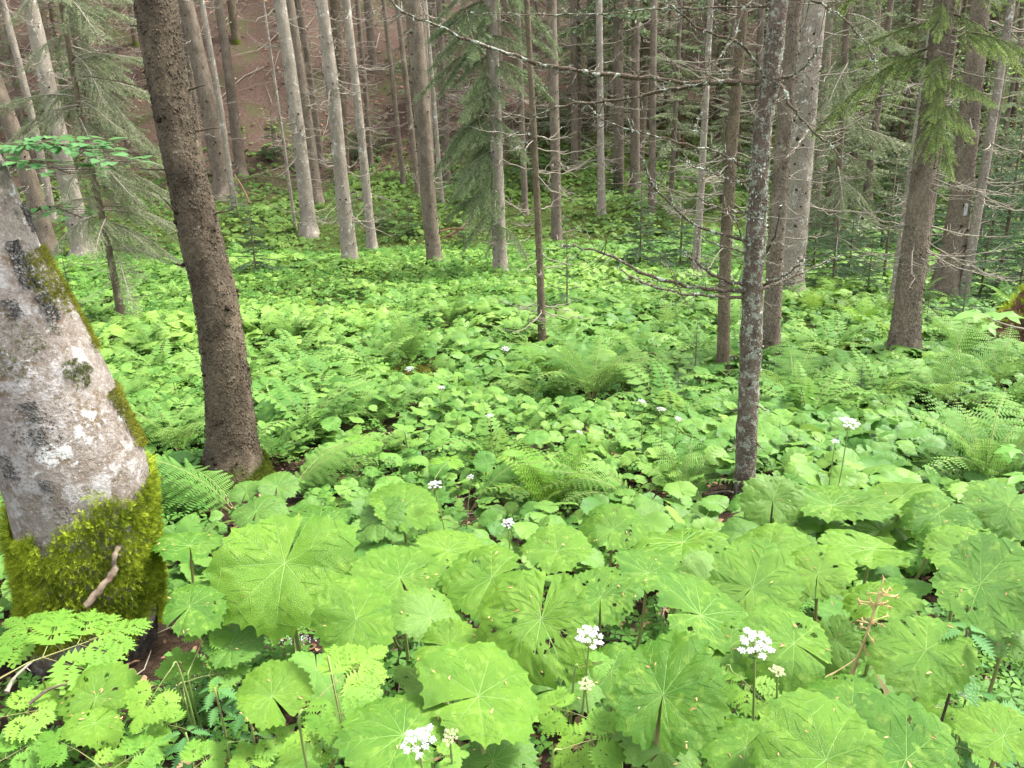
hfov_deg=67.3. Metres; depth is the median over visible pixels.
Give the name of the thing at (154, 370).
butterbur leaf
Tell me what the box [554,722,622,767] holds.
chervil plant
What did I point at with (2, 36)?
spruce tree
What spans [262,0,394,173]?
spruce tree
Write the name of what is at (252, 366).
fern
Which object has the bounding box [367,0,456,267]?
spruce tree
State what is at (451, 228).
fallen branch
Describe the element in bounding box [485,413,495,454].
umbel plant
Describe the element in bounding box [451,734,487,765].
butterbur leaf
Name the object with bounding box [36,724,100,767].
chervil plant
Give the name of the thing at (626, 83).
spruce tree
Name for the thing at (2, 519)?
fern
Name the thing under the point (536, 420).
fern
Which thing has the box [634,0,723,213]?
spruce tree
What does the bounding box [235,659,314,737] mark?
butterbur leaf
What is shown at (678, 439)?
butterbur leaf
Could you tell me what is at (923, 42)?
spruce tree
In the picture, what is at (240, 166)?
spruce tree
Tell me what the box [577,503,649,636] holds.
butterbur leaf
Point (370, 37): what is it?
spruce tree
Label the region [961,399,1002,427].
fern
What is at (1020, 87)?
spruce tree
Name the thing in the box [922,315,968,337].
fern
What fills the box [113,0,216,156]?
spruce tree
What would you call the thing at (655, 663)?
bud scales
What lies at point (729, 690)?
chervil plant
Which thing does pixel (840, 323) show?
fern
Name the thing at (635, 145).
spruce tree
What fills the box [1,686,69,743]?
chervil plant
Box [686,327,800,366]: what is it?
fern
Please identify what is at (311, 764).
butterbur leaf
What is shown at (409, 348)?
fern
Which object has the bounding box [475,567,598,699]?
butterbur leaf
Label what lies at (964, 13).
spruce tree
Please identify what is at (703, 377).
butterbur leaf
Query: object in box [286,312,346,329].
fern
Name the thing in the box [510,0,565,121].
spruce tree
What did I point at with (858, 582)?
butterbur leaf
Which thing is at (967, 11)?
spruce tree
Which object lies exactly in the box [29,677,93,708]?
chervil plant
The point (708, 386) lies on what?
butterbur leaf
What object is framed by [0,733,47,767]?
chervil plant
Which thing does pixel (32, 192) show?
spruce tree
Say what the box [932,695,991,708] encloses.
chervil plant
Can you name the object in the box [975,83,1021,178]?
young spruce
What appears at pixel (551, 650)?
butterbur leaf
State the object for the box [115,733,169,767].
chervil plant
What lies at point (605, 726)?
leaf
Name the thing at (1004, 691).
herbs
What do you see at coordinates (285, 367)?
fern
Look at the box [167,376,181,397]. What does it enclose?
butterbur leaf
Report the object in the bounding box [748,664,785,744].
umbel plant
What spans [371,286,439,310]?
fern
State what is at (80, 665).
chervil plant
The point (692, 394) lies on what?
butterbur leaf
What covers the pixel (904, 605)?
butterbur leaf
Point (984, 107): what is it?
spruce tree
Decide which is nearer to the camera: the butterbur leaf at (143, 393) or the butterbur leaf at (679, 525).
the butterbur leaf at (679, 525)
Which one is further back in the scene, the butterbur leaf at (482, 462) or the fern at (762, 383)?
the fern at (762, 383)
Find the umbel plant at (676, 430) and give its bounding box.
[673,416,680,449]
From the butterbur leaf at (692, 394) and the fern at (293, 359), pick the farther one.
the fern at (293, 359)
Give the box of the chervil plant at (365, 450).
[324,434,382,475]
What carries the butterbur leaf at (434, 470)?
on the ground
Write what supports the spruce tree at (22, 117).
on the ground
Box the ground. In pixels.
[0,0,1023,767]
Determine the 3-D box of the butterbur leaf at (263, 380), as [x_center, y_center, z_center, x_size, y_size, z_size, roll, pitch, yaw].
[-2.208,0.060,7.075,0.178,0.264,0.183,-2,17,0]
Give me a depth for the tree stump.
8.37 m
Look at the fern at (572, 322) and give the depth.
10.03 m
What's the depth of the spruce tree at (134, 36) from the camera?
34.69 m
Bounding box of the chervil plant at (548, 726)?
[537,686,598,744]
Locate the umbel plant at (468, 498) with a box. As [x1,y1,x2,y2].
[466,474,473,528]
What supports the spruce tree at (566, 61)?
on the ground
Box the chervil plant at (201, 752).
[179,738,231,767]
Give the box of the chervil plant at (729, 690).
[721,664,771,704]
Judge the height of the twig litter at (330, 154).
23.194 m
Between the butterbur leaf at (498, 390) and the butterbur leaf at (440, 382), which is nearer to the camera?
the butterbur leaf at (498, 390)
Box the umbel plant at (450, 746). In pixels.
[442,728,457,763]
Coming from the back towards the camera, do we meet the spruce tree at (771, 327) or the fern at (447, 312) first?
the fern at (447, 312)
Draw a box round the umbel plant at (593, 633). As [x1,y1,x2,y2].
[552,625,603,767]
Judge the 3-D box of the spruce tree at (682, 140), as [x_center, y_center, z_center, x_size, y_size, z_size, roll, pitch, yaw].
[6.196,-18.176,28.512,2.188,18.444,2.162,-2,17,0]
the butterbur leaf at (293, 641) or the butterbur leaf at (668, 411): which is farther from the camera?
the butterbur leaf at (668, 411)
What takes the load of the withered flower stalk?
on the ground
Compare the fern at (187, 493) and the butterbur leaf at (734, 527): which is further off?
the fern at (187, 493)
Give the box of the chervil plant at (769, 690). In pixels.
[723,664,781,717]
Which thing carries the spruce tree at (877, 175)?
on the ground
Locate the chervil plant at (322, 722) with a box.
[301,655,375,750]
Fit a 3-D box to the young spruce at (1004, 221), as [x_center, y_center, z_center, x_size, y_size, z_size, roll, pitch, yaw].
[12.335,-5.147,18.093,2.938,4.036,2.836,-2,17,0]
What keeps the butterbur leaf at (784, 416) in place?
on the ground
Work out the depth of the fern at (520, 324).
9.83 m
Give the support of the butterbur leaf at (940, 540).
on the ground
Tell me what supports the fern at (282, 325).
on the ground
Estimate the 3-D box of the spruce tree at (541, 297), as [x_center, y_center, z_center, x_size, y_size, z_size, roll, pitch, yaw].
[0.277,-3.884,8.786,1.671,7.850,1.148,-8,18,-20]
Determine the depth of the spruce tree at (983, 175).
11.08 m
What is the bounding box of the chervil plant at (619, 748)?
[589,722,650,767]
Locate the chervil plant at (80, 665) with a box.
[42,650,107,723]
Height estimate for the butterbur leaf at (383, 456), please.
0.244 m
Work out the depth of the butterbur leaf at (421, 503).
3.19 m
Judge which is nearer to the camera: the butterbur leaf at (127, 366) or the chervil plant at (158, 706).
the chervil plant at (158, 706)
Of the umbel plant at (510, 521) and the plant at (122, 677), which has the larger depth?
the umbel plant at (510, 521)
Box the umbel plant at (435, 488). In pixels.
[428,480,451,529]
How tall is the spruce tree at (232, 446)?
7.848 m
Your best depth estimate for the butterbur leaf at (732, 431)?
4.67 m
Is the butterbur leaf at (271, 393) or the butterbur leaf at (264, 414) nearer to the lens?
the butterbur leaf at (264, 414)
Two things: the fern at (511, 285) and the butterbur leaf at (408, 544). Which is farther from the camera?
the fern at (511, 285)
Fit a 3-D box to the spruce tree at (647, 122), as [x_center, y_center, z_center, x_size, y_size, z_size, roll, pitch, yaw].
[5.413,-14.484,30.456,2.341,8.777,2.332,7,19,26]
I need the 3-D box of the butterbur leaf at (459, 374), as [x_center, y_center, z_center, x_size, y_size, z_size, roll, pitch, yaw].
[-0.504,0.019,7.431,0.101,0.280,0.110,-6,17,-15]
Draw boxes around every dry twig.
[4,662,31,693]
[28,683,67,704]
[707,484,733,494]
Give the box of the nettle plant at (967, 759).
[952,730,980,767]
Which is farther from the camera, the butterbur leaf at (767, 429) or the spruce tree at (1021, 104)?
the spruce tree at (1021, 104)
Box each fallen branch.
[234,174,250,203]
[440,226,465,232]
[443,221,467,238]
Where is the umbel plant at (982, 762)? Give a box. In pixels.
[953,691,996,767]
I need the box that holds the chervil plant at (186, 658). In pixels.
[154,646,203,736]
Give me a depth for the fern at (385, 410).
6.20 m
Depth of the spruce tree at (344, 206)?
16.48 m
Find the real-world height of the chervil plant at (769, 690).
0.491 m
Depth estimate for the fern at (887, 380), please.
6.35 m
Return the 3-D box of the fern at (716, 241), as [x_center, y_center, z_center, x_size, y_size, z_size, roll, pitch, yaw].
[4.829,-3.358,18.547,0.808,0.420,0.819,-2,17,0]
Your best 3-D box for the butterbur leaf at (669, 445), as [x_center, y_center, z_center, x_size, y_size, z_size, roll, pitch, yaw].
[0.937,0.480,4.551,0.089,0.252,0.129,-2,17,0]
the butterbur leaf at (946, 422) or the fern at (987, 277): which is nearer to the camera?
the butterbur leaf at (946, 422)
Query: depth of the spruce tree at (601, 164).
22.66 m
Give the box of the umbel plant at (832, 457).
[828,439,838,484]
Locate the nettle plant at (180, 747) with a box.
[162,725,211,767]
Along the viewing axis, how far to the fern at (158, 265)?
17.02 m
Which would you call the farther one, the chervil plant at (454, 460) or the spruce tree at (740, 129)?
the spruce tree at (740, 129)
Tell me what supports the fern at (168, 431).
on the ground
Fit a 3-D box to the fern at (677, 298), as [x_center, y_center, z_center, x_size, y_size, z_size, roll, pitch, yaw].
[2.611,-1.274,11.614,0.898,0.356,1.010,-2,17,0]
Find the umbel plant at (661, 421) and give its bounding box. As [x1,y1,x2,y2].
[657,407,664,445]
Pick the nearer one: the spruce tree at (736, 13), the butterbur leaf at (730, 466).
the butterbur leaf at (730, 466)
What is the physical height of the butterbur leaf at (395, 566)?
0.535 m
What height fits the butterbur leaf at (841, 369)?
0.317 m
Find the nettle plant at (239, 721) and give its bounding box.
[224,698,274,767]
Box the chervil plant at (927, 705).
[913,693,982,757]
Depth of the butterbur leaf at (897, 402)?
5.91 m
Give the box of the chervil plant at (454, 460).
[430,455,464,496]
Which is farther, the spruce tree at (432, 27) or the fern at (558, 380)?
the spruce tree at (432, 27)
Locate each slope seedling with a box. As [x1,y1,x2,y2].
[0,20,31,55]
[362,82,396,147]
[559,75,585,125]
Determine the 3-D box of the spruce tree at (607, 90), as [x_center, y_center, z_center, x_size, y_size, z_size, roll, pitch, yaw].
[3.676,-13.879,29.397,3.204,8.778,2.452,-13,20,-34]
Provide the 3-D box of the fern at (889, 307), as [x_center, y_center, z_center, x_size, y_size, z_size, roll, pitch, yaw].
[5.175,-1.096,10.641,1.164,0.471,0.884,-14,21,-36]
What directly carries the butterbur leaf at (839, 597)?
on the ground
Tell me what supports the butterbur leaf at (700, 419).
on the ground
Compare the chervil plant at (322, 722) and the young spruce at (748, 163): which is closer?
the chervil plant at (322, 722)
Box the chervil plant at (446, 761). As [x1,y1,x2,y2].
[418,740,468,767]
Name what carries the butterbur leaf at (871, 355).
on the ground
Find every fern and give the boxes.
[0,494,3,554]
[79,303,114,317]
[94,318,116,343]
[104,294,191,353]
[105,338,199,368]
[114,361,160,404]
[133,404,204,450]
[135,394,203,435]
[143,259,171,268]
[148,451,233,514]
[152,279,191,298]
[164,347,202,379]
[181,411,319,463]
[186,360,278,379]
[226,241,256,255]
[243,311,272,331]
[251,378,381,438]
[252,324,342,357]
[252,344,347,369]
[261,302,323,337]
[263,308,327,333]
[265,357,320,384]
[273,371,346,399]
[285,430,396,499]
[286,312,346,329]
[299,429,407,472]
[303,350,368,382]
[304,353,386,380]
[309,258,345,274]
[313,367,419,425]
[321,334,418,366]
[366,305,458,361]
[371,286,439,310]
[418,285,485,325]
[431,399,551,465]
[469,282,520,293]
[470,448,558,511]
[480,340,548,355]
[480,423,613,512]
[482,363,601,396]
[484,320,678,401]
[486,313,542,341]
[493,402,546,433]
[501,340,574,380]
[502,346,556,378]
[510,313,581,336]
[516,296,562,305]
[519,454,653,524]
[551,316,582,329]
[594,415,699,463]
[601,362,708,405]
[603,293,685,316]
[606,320,669,351]
[610,340,722,389]
[619,426,743,492]
[624,358,734,417]
[637,296,701,327]
[656,321,716,345]
[660,283,706,302]
[661,320,739,352]
[666,246,713,257]
[669,394,760,426]
[673,283,717,300]
[678,299,741,330]
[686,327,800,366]
[702,235,719,247]
[706,297,741,320]
[710,267,742,293]
[714,338,859,411]
[732,370,884,408]
[735,368,780,396]
[759,360,858,406]
[762,354,821,376]
[771,365,913,408]
[782,281,813,296]
[784,310,887,347]
[786,317,872,351]
[794,278,845,310]
[811,274,865,298]
[823,345,944,397]
[833,295,890,330]
[843,311,949,338]
[844,294,893,317]
[845,321,1023,412]
[859,374,906,389]
[889,388,1023,477]
[889,439,983,475]
[912,304,1006,353]
[916,327,1023,388]
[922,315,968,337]
[923,276,944,296]
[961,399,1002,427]
[963,376,1023,405]
[971,269,1010,291]
[980,278,1019,298]
[980,286,1014,309]
[988,334,1023,366]
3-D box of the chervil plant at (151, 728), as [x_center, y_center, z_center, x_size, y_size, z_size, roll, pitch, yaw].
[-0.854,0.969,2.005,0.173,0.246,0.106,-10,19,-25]
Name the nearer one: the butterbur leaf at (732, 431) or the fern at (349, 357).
the butterbur leaf at (732, 431)
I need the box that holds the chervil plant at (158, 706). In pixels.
[123,661,203,762]
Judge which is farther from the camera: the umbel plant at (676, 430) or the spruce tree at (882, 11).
the spruce tree at (882, 11)
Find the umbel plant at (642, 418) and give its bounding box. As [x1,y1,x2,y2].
[638,399,646,439]
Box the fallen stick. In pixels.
[83,535,159,607]
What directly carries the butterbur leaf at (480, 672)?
on the ground
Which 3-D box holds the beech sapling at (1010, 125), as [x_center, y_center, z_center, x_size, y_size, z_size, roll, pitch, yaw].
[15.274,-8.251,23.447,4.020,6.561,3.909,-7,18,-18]
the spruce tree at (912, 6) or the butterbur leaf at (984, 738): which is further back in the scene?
the spruce tree at (912, 6)
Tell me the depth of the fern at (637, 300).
11.20 m
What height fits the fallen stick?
0.154 m
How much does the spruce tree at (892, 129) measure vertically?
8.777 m
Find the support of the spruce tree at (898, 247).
on the ground
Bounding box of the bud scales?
[61,485,1019,767]
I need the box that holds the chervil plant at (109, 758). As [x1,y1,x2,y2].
[92,746,131,767]
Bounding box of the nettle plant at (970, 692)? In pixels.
[911,621,995,733]
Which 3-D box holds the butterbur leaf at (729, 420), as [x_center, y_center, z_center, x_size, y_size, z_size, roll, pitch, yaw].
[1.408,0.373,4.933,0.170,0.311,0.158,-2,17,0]
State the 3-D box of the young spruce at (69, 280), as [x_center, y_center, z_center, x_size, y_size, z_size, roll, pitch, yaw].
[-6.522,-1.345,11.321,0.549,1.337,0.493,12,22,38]
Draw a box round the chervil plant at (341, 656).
[298,643,388,767]
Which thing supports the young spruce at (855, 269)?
on the ground
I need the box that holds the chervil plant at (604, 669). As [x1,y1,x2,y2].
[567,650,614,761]
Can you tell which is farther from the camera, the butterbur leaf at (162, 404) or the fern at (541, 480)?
the butterbur leaf at (162, 404)
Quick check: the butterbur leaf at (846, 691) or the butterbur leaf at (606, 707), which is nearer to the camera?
the butterbur leaf at (846, 691)
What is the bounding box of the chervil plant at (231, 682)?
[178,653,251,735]
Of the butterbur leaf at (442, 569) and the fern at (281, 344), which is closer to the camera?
the butterbur leaf at (442, 569)
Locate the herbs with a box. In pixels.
[0,227,1023,767]
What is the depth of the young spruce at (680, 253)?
14.99 m
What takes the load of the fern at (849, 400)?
on the ground
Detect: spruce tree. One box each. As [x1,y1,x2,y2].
[0,0,59,221]
[0,0,189,318]
[0,1,24,59]
[0,4,86,185]
[0,26,29,98]
[0,56,61,257]
[1,0,96,128]
[1,0,98,260]
[18,0,143,138]
[32,0,81,116]
[49,0,153,191]
[83,0,274,494]
[91,0,159,160]
[100,0,147,87]
[108,0,138,46]
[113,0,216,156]
[177,0,235,142]
[178,0,245,200]
[183,0,251,211]
[199,0,262,44]
[204,0,262,179]
[246,0,335,238]
[258,0,297,229]
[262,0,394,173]
[266,0,348,143]
[267,0,343,204]
[293,0,396,267]
[296,0,326,166]
[316,0,404,250]
[328,0,396,72]
[355,0,379,169]
[358,0,409,186]
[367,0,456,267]
[369,0,880,497]
[386,0,440,197]
[387,0,476,65]
[392,1,436,101]
[399,0,457,202]
[408,0,470,182]
[412,0,452,222]
[413,0,562,273]
[429,0,467,122]
[432,0,447,153]
[435,0,564,167]
[461,0,514,131]
[473,0,603,345]
[498,2,547,215]
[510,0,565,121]
[516,0,585,247]
[531,0,568,47]
[533,0,626,162]
[535,0,596,148]
[544,0,688,189]
[545,0,663,140]
[547,0,595,176]
[547,0,645,219]
[559,1,587,101]
[578,0,700,171]
[581,2,648,134]
[605,0,668,194]
[612,0,639,110]
[618,0,680,217]
[624,48,668,130]
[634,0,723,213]
[639,0,699,88]
[645,0,804,380]
[656,0,710,158]
[656,1,691,112]
[658,1,686,147]
[665,0,706,60]
[672,0,743,282]
[683,0,862,360]
[684,0,763,144]
[686,0,751,120]
[694,0,771,204]
[699,0,758,35]
[701,0,769,77]
[709,19,773,166]
[715,0,891,303]
[717,0,775,152]
[724,8,775,130]
[766,0,910,254]
[768,0,897,243]
[768,66,850,212]
[808,0,854,233]
[808,0,944,240]
[810,0,1023,356]
[813,2,907,208]
[814,0,880,171]
[816,0,930,161]
[822,1,885,87]
[831,0,902,202]
[831,0,1001,184]
[851,0,893,185]
[867,0,962,303]
[876,0,923,191]
[876,7,915,165]
[879,0,1023,306]
[883,62,960,194]
[886,0,1023,299]
[886,1,967,137]
[899,0,961,283]
[910,0,986,173]
[916,0,1023,133]
[939,0,1023,237]
[954,0,1023,151]
[960,0,1023,69]
[974,3,1023,199]
[993,14,1023,122]
[999,62,1023,133]
[1001,61,1023,192]
[1002,1,1023,207]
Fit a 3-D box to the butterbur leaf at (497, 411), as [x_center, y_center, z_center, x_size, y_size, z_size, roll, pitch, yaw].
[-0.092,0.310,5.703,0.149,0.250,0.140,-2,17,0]
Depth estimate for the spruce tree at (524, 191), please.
22.81 m
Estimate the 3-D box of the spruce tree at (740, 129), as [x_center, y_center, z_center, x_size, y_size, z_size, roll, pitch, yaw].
[8.749,-12.337,28.398,2.565,8.777,2.523,-2,17,0]
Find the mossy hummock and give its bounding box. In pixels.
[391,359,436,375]
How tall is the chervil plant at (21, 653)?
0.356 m
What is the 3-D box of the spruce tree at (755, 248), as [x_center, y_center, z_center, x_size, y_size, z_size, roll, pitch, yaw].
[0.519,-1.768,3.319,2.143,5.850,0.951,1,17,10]
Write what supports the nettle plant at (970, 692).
on the ground
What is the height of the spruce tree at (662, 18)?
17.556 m
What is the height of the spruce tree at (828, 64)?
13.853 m
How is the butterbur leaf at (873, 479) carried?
on the ground
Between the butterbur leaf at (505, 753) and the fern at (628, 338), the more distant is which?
the fern at (628, 338)
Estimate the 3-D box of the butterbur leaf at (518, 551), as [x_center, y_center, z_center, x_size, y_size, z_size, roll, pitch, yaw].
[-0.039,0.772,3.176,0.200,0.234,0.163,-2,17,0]
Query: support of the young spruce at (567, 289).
on the ground
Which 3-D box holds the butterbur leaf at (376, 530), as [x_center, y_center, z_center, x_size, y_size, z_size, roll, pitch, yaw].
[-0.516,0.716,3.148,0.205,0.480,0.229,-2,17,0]
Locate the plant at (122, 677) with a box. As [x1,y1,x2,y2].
[55,661,142,752]
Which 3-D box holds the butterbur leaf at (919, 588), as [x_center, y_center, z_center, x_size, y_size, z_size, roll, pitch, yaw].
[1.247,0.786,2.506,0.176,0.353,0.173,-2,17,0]
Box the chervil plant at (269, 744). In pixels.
[227,724,295,761]
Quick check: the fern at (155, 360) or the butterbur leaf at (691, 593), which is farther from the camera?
the fern at (155, 360)
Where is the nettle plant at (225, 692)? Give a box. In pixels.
[197,677,253,767]
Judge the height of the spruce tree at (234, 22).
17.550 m
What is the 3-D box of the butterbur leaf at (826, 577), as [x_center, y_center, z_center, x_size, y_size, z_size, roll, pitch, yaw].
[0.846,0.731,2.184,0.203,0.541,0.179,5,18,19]
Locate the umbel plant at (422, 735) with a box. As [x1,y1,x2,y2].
[399,723,436,767]
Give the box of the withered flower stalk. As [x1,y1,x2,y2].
[825,575,898,695]
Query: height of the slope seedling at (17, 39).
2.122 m
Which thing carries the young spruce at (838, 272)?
on the ground
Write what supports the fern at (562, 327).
on the ground
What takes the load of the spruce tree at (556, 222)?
on the ground
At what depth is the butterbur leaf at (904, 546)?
3.04 m
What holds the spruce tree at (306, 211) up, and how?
on the ground
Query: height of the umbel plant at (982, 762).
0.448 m
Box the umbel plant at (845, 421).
[838,417,860,492]
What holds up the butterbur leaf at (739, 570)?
on the ground
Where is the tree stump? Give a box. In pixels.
[947,284,1023,352]
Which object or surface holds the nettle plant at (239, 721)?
on the ground
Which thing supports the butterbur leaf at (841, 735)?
on the ground
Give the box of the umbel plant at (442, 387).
[437,386,444,419]
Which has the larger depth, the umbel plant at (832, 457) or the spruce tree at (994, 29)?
the spruce tree at (994, 29)
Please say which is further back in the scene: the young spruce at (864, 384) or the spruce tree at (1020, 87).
the spruce tree at (1020, 87)
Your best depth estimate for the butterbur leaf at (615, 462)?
4.56 m
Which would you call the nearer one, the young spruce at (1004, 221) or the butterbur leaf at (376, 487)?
the butterbur leaf at (376, 487)
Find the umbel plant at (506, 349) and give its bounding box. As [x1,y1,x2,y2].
[501,347,508,372]
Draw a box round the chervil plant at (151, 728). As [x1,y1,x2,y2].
[143,705,211,754]
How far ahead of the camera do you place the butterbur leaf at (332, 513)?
3.20 m
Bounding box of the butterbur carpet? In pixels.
[0,230,1023,618]
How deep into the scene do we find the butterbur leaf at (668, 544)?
2.54 m
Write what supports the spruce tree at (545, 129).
on the ground
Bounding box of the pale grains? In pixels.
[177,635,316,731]
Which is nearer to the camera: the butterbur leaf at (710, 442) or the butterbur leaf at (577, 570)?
the butterbur leaf at (577, 570)
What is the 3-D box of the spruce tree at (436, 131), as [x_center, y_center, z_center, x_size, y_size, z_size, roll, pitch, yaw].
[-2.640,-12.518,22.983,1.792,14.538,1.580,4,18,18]
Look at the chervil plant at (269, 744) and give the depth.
1.79 m
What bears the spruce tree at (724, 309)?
on the ground
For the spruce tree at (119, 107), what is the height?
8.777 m
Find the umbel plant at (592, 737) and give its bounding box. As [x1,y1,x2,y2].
[568,679,599,766]
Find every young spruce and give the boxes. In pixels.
[56,248,92,316]
[221,182,251,220]
[231,197,291,275]
[250,107,289,158]
[348,111,373,161]
[375,199,396,229]
[392,202,422,237]
[450,211,478,245]
[455,152,490,206]
[509,137,550,191]
[553,228,582,304]
[605,153,624,191]
[614,172,674,265]
[632,217,655,252]
[647,173,718,272]
[672,364,689,396]
[684,316,706,379]
[735,130,773,187]
[804,187,842,268]
[805,190,865,286]
[819,187,886,275]
[839,225,893,294]
[848,362,870,408]
[855,153,903,249]
[862,154,904,276]
[873,157,945,225]
[890,166,948,251]
[921,281,947,322]
[936,124,1023,249]
[937,273,986,328]
[940,200,1020,305]
[972,104,1023,276]
[972,205,1023,297]
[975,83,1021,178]
[987,121,1023,235]
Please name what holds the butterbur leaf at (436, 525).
on the ground
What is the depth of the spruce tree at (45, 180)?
23.11 m
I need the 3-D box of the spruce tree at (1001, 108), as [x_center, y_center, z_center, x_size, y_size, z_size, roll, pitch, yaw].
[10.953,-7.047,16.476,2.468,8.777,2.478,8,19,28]
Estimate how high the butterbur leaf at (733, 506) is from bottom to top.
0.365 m
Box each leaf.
[58,707,125,764]
[120,363,131,379]
[136,389,155,409]
[147,366,162,383]
[147,401,164,419]
[150,532,220,582]
[162,580,229,687]
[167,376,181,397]
[189,397,200,405]
[200,623,265,685]
[202,514,360,651]
[228,480,259,503]
[232,495,290,527]
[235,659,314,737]
[250,381,261,403]
[257,406,275,422]
[257,471,299,505]
[260,376,281,384]
[263,742,322,767]
[268,388,288,396]
[288,505,349,541]
[288,651,345,710]
[292,637,295,652]
[310,574,396,767]
[318,684,383,758]
[320,416,341,433]
[328,362,342,366]
[332,693,448,767]
[342,377,355,388]
[349,545,441,663]
[354,541,368,551]
[354,541,391,556]
[359,496,407,542]
[360,605,411,663]
[363,466,380,486]
[367,482,439,542]
[371,483,386,494]
[375,476,403,484]
[379,452,403,472]
[387,586,465,746]
[392,424,415,447]
[392,665,444,743]
[398,542,425,566]
[405,455,428,476]
[414,617,477,757]
[415,529,485,595]
[416,641,543,767]
[426,551,449,594]
[427,459,452,489]
[427,520,453,531]
[429,428,449,449]
[433,491,450,507]
[436,381,447,389]
[439,544,521,628]
[449,392,461,401]
[450,410,464,431]
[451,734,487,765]
[454,372,463,382]
[460,381,472,389]
[460,737,538,767]
[461,402,475,415]
[461,607,514,631]
[463,410,479,419]
[472,450,496,481]
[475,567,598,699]
[488,386,503,394]
[489,408,508,420]
[502,449,522,484]
[505,547,522,572]
[520,523,594,653]
[522,431,549,452]
[525,398,538,416]
[531,668,605,764]
[541,573,569,645]
[545,646,569,722]
[551,706,626,767]
[562,562,585,572]
[564,395,583,414]
[572,566,637,710]
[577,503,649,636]
[587,411,607,424]
[588,408,605,413]
[589,642,635,767]
[594,702,623,764]
[607,458,619,469]
[609,575,643,619]
[609,629,731,761]
[613,548,680,649]
[613,714,700,767]
[619,400,630,417]
[627,418,648,422]
[627,528,730,613]
[636,500,673,532]
[646,424,669,434]
[651,567,753,658]
[652,399,666,416]
[659,407,674,415]
[660,434,683,462]
[664,442,677,457]
[673,518,691,534]
[675,549,718,597]
[676,751,701,759]
[683,389,698,398]
[689,417,704,428]
[693,366,710,382]
[698,717,758,767]
[699,372,713,393]
[700,385,715,392]
[703,438,727,481]
[707,537,804,620]
[708,621,756,702]
[719,516,763,544]
[720,415,736,434]
[723,452,734,494]
[726,427,735,450]
[727,493,761,511]
[728,394,737,403]
[728,656,760,691]
[731,522,810,559]
[736,603,832,696]
[737,473,807,525]
[748,687,891,767]
[757,420,781,439]
[763,402,784,413]
[768,408,793,426]
[789,544,857,621]
[791,483,898,533]
[805,674,885,706]
[809,614,865,678]
[812,450,829,457]
[812,585,846,600]
[812,598,873,636]
[816,411,825,419]
[817,529,916,620]
[832,366,849,377]
[835,350,848,356]
[835,356,851,366]
[841,581,926,675]
[848,692,959,767]
[854,564,902,581]
[854,656,893,692]
[855,580,881,599]
[861,486,894,518]
[865,615,981,723]
[866,354,879,360]
[867,481,952,521]
[868,475,882,486]
[878,577,932,598]
[883,692,952,730]
[891,398,905,408]
[898,537,934,578]
[899,490,981,578]
[900,358,913,367]
[921,524,977,621]
[922,355,936,365]
[928,531,1023,642]
[939,410,963,433]
[953,700,1023,767]
[955,627,1023,752]
[959,480,1023,610]
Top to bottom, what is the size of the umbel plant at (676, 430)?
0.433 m
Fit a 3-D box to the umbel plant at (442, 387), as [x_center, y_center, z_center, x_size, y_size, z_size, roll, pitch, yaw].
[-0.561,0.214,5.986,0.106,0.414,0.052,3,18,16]
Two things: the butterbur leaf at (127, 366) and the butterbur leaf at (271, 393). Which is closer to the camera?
the butterbur leaf at (271, 393)
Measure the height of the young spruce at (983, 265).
1.590 m
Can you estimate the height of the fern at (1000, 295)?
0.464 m
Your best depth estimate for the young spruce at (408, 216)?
22.16 m
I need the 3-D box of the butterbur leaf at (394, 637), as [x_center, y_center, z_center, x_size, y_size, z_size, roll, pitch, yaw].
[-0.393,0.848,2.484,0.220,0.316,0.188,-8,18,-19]
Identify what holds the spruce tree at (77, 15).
on the ground
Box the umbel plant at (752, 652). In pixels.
[731,627,775,742]
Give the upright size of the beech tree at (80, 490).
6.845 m
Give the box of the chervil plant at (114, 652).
[0,608,152,695]
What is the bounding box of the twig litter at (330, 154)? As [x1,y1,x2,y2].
[0,0,1017,694]
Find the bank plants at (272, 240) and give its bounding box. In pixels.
[14,87,1023,260]
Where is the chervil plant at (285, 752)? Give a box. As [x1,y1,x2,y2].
[276,725,336,767]
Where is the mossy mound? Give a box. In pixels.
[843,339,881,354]
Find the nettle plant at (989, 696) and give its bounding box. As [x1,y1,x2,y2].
[960,692,1023,767]
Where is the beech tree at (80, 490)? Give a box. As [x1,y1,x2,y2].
[0,134,169,680]
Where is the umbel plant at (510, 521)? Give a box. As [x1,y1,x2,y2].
[502,518,518,570]
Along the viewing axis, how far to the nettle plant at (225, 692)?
1.96 m
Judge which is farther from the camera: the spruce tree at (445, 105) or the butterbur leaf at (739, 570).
the spruce tree at (445, 105)
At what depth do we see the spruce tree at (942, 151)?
23.98 m
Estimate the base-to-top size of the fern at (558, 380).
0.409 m
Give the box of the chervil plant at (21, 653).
[0,608,82,672]
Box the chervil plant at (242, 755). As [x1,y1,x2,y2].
[227,741,272,767]
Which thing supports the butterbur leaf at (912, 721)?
on the ground
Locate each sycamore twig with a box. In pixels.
[953,307,1023,335]
[994,444,1023,484]

